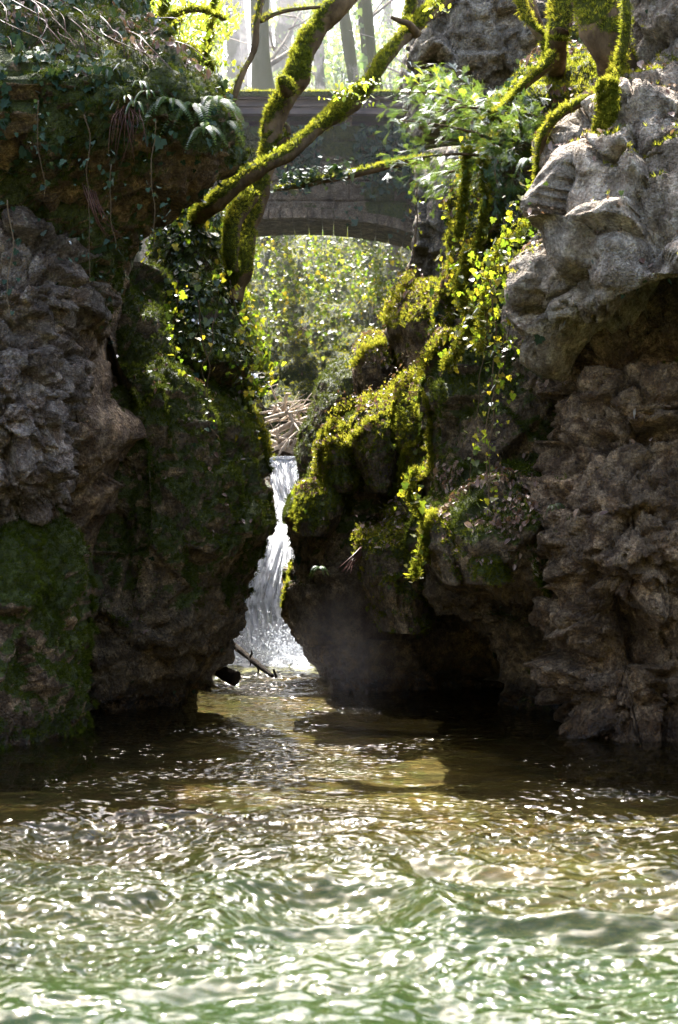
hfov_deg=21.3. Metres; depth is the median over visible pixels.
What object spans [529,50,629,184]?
surface root
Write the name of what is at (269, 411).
drift branch
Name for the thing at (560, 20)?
slanting tree
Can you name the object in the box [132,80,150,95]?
fern
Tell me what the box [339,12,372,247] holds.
forest tree
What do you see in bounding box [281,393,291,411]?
drift log
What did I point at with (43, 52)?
fern
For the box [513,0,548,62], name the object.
slanting tree
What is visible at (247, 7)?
sky
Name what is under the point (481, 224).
ivy vine
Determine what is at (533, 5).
slanting tree
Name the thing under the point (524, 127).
yew
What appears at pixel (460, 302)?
ivy vine
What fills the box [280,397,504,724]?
cliff
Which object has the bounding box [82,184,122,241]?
root cluster
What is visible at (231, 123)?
fern
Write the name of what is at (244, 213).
leaning tree
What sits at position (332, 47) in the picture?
forest tree
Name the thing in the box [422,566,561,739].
cliff
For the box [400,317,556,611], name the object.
cliff
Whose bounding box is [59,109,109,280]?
ivy vine
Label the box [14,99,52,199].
ivy vine
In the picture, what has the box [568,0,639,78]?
slanting tree
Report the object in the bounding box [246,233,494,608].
moss
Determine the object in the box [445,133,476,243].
ivy vine
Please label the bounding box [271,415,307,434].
drift log
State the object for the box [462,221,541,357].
ivy vine
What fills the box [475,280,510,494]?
ivy vine
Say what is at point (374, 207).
bridge
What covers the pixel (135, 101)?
fern
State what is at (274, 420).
drift branch
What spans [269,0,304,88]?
forest tree
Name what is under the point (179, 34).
dead stems
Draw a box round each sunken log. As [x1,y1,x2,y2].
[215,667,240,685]
[234,643,273,677]
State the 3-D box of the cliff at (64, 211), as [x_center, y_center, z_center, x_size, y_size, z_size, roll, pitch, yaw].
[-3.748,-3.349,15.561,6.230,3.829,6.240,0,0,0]
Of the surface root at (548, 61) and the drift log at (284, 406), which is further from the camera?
the drift log at (284, 406)
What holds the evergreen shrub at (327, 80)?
on the ground
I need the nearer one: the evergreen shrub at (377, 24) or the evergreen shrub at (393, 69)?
the evergreen shrub at (393, 69)
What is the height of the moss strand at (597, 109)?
0.426 m
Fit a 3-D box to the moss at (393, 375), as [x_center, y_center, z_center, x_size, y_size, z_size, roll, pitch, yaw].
[0.368,-1.117,17.854,1.308,3.080,5.679,0,0,0]
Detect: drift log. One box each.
[265,400,306,420]
[271,405,301,426]
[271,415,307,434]
[271,439,295,453]
[272,439,296,451]
[276,426,295,442]
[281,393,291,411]
[285,416,301,446]
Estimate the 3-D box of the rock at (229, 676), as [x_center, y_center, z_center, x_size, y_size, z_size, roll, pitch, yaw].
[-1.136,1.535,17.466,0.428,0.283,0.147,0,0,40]
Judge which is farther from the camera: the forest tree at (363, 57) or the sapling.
the forest tree at (363, 57)
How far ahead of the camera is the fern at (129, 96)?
12.53 m
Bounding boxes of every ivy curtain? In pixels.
[247,227,411,355]
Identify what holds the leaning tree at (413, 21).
on the cliff at (221, 369)
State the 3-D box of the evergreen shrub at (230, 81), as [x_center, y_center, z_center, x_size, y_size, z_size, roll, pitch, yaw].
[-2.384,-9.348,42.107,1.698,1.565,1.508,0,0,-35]
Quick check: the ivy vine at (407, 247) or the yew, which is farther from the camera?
the ivy vine at (407, 247)
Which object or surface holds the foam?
on the water
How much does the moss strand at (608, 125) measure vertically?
0.462 m
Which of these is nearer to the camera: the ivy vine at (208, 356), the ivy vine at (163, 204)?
the ivy vine at (163, 204)
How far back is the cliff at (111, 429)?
14.51 m
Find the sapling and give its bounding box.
[229,0,320,103]
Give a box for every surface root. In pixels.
[477,48,558,126]
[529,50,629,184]
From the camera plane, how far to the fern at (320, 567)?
16.25 m
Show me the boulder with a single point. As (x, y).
(51, 587)
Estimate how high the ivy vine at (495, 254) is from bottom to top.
1.525 m
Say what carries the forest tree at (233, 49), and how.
on the ground
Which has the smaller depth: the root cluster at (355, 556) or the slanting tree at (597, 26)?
the slanting tree at (597, 26)
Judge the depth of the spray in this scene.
20.07 m
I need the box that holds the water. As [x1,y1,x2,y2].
[0,664,677,1023]
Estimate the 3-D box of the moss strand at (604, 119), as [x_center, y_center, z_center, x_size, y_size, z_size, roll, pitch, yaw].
[1.889,-2.770,12.689,0.175,0.645,0.137,0,0,0]
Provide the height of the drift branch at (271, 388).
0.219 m
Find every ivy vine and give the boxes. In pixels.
[0,200,26,319]
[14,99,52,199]
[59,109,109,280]
[97,150,128,249]
[137,114,177,253]
[164,280,187,376]
[195,300,220,439]
[199,320,216,397]
[221,270,265,412]
[406,172,421,276]
[424,236,486,373]
[437,169,457,262]
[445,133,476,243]
[454,167,532,356]
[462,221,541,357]
[463,153,496,265]
[466,280,494,479]
[470,320,516,514]
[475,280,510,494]
[486,246,523,387]
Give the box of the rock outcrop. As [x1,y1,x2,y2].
[399,0,576,148]
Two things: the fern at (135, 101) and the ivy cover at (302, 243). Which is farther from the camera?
the ivy cover at (302, 243)
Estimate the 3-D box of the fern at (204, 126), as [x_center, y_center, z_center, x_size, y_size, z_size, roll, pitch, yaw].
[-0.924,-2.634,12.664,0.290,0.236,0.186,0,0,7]
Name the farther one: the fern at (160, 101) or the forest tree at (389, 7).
the forest tree at (389, 7)
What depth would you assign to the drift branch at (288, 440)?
22.95 m
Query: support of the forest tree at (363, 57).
on the ground
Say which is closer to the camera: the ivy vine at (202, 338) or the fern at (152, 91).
the fern at (152, 91)
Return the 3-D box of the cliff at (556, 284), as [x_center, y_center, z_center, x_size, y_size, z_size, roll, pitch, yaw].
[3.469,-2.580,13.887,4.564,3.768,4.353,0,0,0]
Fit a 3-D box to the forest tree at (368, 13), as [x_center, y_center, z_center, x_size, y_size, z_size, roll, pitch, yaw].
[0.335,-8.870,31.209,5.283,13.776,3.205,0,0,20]
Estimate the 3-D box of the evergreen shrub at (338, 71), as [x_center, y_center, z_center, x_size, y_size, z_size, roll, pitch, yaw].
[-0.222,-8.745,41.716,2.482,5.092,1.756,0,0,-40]
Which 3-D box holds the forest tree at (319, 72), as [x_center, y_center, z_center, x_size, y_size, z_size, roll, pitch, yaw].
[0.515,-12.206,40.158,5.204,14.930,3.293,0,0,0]
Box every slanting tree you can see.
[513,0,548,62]
[528,0,546,32]
[540,0,574,78]
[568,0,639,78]
[614,0,634,64]
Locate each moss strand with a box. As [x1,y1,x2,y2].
[589,77,605,132]
[592,75,606,133]
[594,75,614,132]
[597,74,613,133]
[601,76,620,133]
[604,75,621,123]
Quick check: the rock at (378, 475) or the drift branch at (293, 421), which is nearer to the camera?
the rock at (378, 475)
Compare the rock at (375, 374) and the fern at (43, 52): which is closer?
the fern at (43, 52)
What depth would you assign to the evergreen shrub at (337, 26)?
60.14 m
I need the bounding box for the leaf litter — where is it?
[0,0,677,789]
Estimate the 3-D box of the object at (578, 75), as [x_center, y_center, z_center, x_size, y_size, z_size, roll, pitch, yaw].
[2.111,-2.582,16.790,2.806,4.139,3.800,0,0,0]
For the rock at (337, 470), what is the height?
0.781 m
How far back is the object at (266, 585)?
21.73 m
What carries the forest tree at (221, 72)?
on the ground
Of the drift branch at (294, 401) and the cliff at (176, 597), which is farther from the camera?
the drift branch at (294, 401)
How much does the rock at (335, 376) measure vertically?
2.125 m
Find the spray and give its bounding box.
[233,601,309,665]
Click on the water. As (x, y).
(452, 935)
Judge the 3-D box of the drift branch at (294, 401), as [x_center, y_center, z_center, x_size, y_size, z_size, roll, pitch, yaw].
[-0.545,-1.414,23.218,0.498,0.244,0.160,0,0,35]
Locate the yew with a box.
[361,61,555,224]
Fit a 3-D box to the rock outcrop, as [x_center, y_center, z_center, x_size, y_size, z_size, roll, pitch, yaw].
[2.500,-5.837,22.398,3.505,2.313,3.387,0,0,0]
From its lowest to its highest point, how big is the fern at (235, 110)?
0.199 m
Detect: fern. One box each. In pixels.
[23,51,53,63]
[110,95,133,109]
[125,100,143,113]
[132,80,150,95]
[134,90,154,100]
[142,96,193,126]
[159,101,212,136]
[185,122,227,151]
[190,96,242,124]
[220,102,244,124]
[222,120,242,140]
[310,566,328,575]
[513,158,531,179]
[546,503,564,513]
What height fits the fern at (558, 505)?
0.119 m
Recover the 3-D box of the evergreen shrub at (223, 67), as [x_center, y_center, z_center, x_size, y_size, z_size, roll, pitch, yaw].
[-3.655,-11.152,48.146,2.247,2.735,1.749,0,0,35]
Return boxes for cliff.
[0,0,255,335]
[0,205,121,528]
[64,301,146,560]
[87,260,280,745]
[158,206,268,386]
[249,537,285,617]
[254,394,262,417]
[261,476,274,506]
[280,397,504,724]
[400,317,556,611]
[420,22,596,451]
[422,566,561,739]
[501,0,677,381]
[517,277,677,795]
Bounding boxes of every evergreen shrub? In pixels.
[209,45,241,80]
[223,76,275,90]
[243,70,305,90]
[270,29,364,90]
[304,0,354,77]
[306,47,360,90]
[329,0,406,82]
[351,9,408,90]
[356,52,404,73]
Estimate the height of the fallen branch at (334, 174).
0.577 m
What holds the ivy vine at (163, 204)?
hanging from the cliff at (64, 211)
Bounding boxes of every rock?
[287,477,346,537]
[293,355,359,480]
[310,418,362,494]
[348,399,399,495]
[349,328,399,402]
[353,517,438,635]
[381,377,428,521]
[384,275,440,377]
[418,506,463,585]
[451,517,515,586]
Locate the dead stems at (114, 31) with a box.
[0,0,175,125]
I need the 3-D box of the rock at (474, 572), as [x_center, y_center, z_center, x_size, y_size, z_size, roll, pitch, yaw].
[1.127,0.300,14.176,0.570,0.609,1.179,0,0,0]
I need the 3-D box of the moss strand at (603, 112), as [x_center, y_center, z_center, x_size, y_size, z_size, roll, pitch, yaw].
[1.871,-2.738,12.716,0.178,0.705,0.144,0,0,0]
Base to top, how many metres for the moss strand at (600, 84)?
0.567 m
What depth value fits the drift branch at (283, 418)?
23.43 m
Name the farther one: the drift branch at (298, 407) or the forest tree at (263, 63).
the forest tree at (263, 63)
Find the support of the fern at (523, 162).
on the cliff at (556, 284)
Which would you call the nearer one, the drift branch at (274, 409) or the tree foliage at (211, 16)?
the tree foliage at (211, 16)
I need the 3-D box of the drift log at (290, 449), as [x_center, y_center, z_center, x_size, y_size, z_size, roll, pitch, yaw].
[-0.691,-0.837,23.151,0.670,0.262,0.104,0,0,31]
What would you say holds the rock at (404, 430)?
on the cliff at (528, 413)
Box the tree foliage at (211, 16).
[150,0,244,91]
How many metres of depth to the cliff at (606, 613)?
13.33 m
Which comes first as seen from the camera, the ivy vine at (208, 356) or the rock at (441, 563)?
the rock at (441, 563)
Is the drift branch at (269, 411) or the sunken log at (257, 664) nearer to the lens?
the sunken log at (257, 664)
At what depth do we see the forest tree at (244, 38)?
59.88 m
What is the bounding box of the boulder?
[0,504,103,791]
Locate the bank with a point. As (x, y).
(301, 374)
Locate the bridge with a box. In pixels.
[212,87,425,249]
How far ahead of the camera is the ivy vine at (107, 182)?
12.39 m
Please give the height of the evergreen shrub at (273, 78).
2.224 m
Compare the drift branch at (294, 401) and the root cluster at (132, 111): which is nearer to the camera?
the root cluster at (132, 111)
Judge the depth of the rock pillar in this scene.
19.22 m
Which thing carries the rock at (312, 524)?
on the cliff at (343, 642)
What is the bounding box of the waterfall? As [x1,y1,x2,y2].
[213,456,321,678]
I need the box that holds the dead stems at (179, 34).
[161,17,207,70]
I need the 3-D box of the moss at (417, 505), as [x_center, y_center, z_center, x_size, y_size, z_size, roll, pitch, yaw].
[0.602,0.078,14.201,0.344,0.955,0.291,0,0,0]
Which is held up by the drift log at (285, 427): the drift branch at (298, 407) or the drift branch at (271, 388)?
the drift branch at (298, 407)
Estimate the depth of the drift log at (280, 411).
23.33 m
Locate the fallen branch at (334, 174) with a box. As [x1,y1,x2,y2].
[270,151,432,196]
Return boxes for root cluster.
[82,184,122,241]
[108,103,147,169]
[339,547,361,574]
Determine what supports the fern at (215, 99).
on the cliff at (64, 211)
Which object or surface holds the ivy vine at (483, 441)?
attached to the cliff at (528, 413)
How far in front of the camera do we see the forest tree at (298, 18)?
48.32 m
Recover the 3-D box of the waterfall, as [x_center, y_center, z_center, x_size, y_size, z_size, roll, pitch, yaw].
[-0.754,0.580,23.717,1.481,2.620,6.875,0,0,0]
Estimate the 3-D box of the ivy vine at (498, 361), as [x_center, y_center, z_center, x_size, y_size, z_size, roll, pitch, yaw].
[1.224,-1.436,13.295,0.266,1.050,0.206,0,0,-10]
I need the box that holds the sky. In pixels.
[170,0,405,88]
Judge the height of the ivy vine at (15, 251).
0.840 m
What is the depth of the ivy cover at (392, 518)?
16.37 m
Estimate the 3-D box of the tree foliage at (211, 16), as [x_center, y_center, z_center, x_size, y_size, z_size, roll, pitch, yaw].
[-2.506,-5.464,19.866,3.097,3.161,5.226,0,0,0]
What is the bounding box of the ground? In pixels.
[0,91,677,900]
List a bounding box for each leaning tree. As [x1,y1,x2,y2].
[186,0,454,227]
[219,0,357,301]
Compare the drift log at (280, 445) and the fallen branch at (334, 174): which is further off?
the drift log at (280, 445)
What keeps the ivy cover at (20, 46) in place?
attached to the cliff at (64, 211)
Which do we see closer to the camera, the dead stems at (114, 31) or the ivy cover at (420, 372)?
the dead stems at (114, 31)
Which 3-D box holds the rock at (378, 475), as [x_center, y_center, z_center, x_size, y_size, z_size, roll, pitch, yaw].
[0.350,-0.623,17.261,0.684,0.965,1.697,0,0,0]
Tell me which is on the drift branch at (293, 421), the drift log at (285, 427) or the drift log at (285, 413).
the drift log at (285, 413)
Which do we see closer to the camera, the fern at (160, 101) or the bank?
the fern at (160, 101)
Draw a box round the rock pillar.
[407,146,461,278]
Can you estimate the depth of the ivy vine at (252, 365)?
16.20 m
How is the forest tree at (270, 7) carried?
on the ground
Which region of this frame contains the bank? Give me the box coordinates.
[244,225,410,455]
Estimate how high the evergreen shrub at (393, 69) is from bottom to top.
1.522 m
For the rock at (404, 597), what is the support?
on the cliff at (516, 637)
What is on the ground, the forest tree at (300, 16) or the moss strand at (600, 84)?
the forest tree at (300, 16)
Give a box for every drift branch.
[260,402,306,415]
[265,418,290,431]
[268,384,277,399]
[269,401,287,419]
[274,392,311,417]
[276,429,299,455]
[278,392,310,407]
[280,394,310,420]
[286,407,301,462]
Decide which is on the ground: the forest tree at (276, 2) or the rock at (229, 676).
the forest tree at (276, 2)
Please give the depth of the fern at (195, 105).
12.78 m
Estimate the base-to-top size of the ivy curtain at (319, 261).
4.619 m
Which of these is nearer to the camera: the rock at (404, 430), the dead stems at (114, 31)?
the dead stems at (114, 31)
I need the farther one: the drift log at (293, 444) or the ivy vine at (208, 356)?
the drift log at (293, 444)
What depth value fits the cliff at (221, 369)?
16.75 m
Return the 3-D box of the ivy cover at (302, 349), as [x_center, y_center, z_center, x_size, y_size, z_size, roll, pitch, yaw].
[0.171,-3.592,32.107,14.762,6.699,11.113,0,0,0]
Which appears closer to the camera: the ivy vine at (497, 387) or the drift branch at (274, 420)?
the ivy vine at (497, 387)
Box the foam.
[228,649,318,673]
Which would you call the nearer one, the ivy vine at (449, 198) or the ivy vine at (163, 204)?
the ivy vine at (163, 204)
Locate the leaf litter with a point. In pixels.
(518, 498)
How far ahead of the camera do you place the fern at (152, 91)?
12.54 m
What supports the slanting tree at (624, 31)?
on the surface root at (618, 68)
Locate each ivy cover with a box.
[0,0,671,722]
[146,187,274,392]
[256,237,405,455]
[261,237,405,434]
[289,379,434,630]
[415,109,492,440]
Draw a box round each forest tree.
[212,0,225,79]
[225,0,241,90]
[230,0,358,246]
[238,0,248,90]
[269,0,272,72]
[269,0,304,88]
[269,0,342,89]
[271,0,339,79]
[272,0,292,46]
[293,0,313,88]
[311,22,342,88]
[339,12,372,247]
[350,0,386,88]
[350,0,408,299]
[378,0,401,89]
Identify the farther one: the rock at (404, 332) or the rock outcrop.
the rock outcrop
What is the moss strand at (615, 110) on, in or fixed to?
hanging from the cliff at (556, 284)
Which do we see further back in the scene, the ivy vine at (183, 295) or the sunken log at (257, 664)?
the sunken log at (257, 664)
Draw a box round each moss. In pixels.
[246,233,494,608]
[310,265,455,550]
[394,461,430,582]
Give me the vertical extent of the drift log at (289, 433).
0.289 m

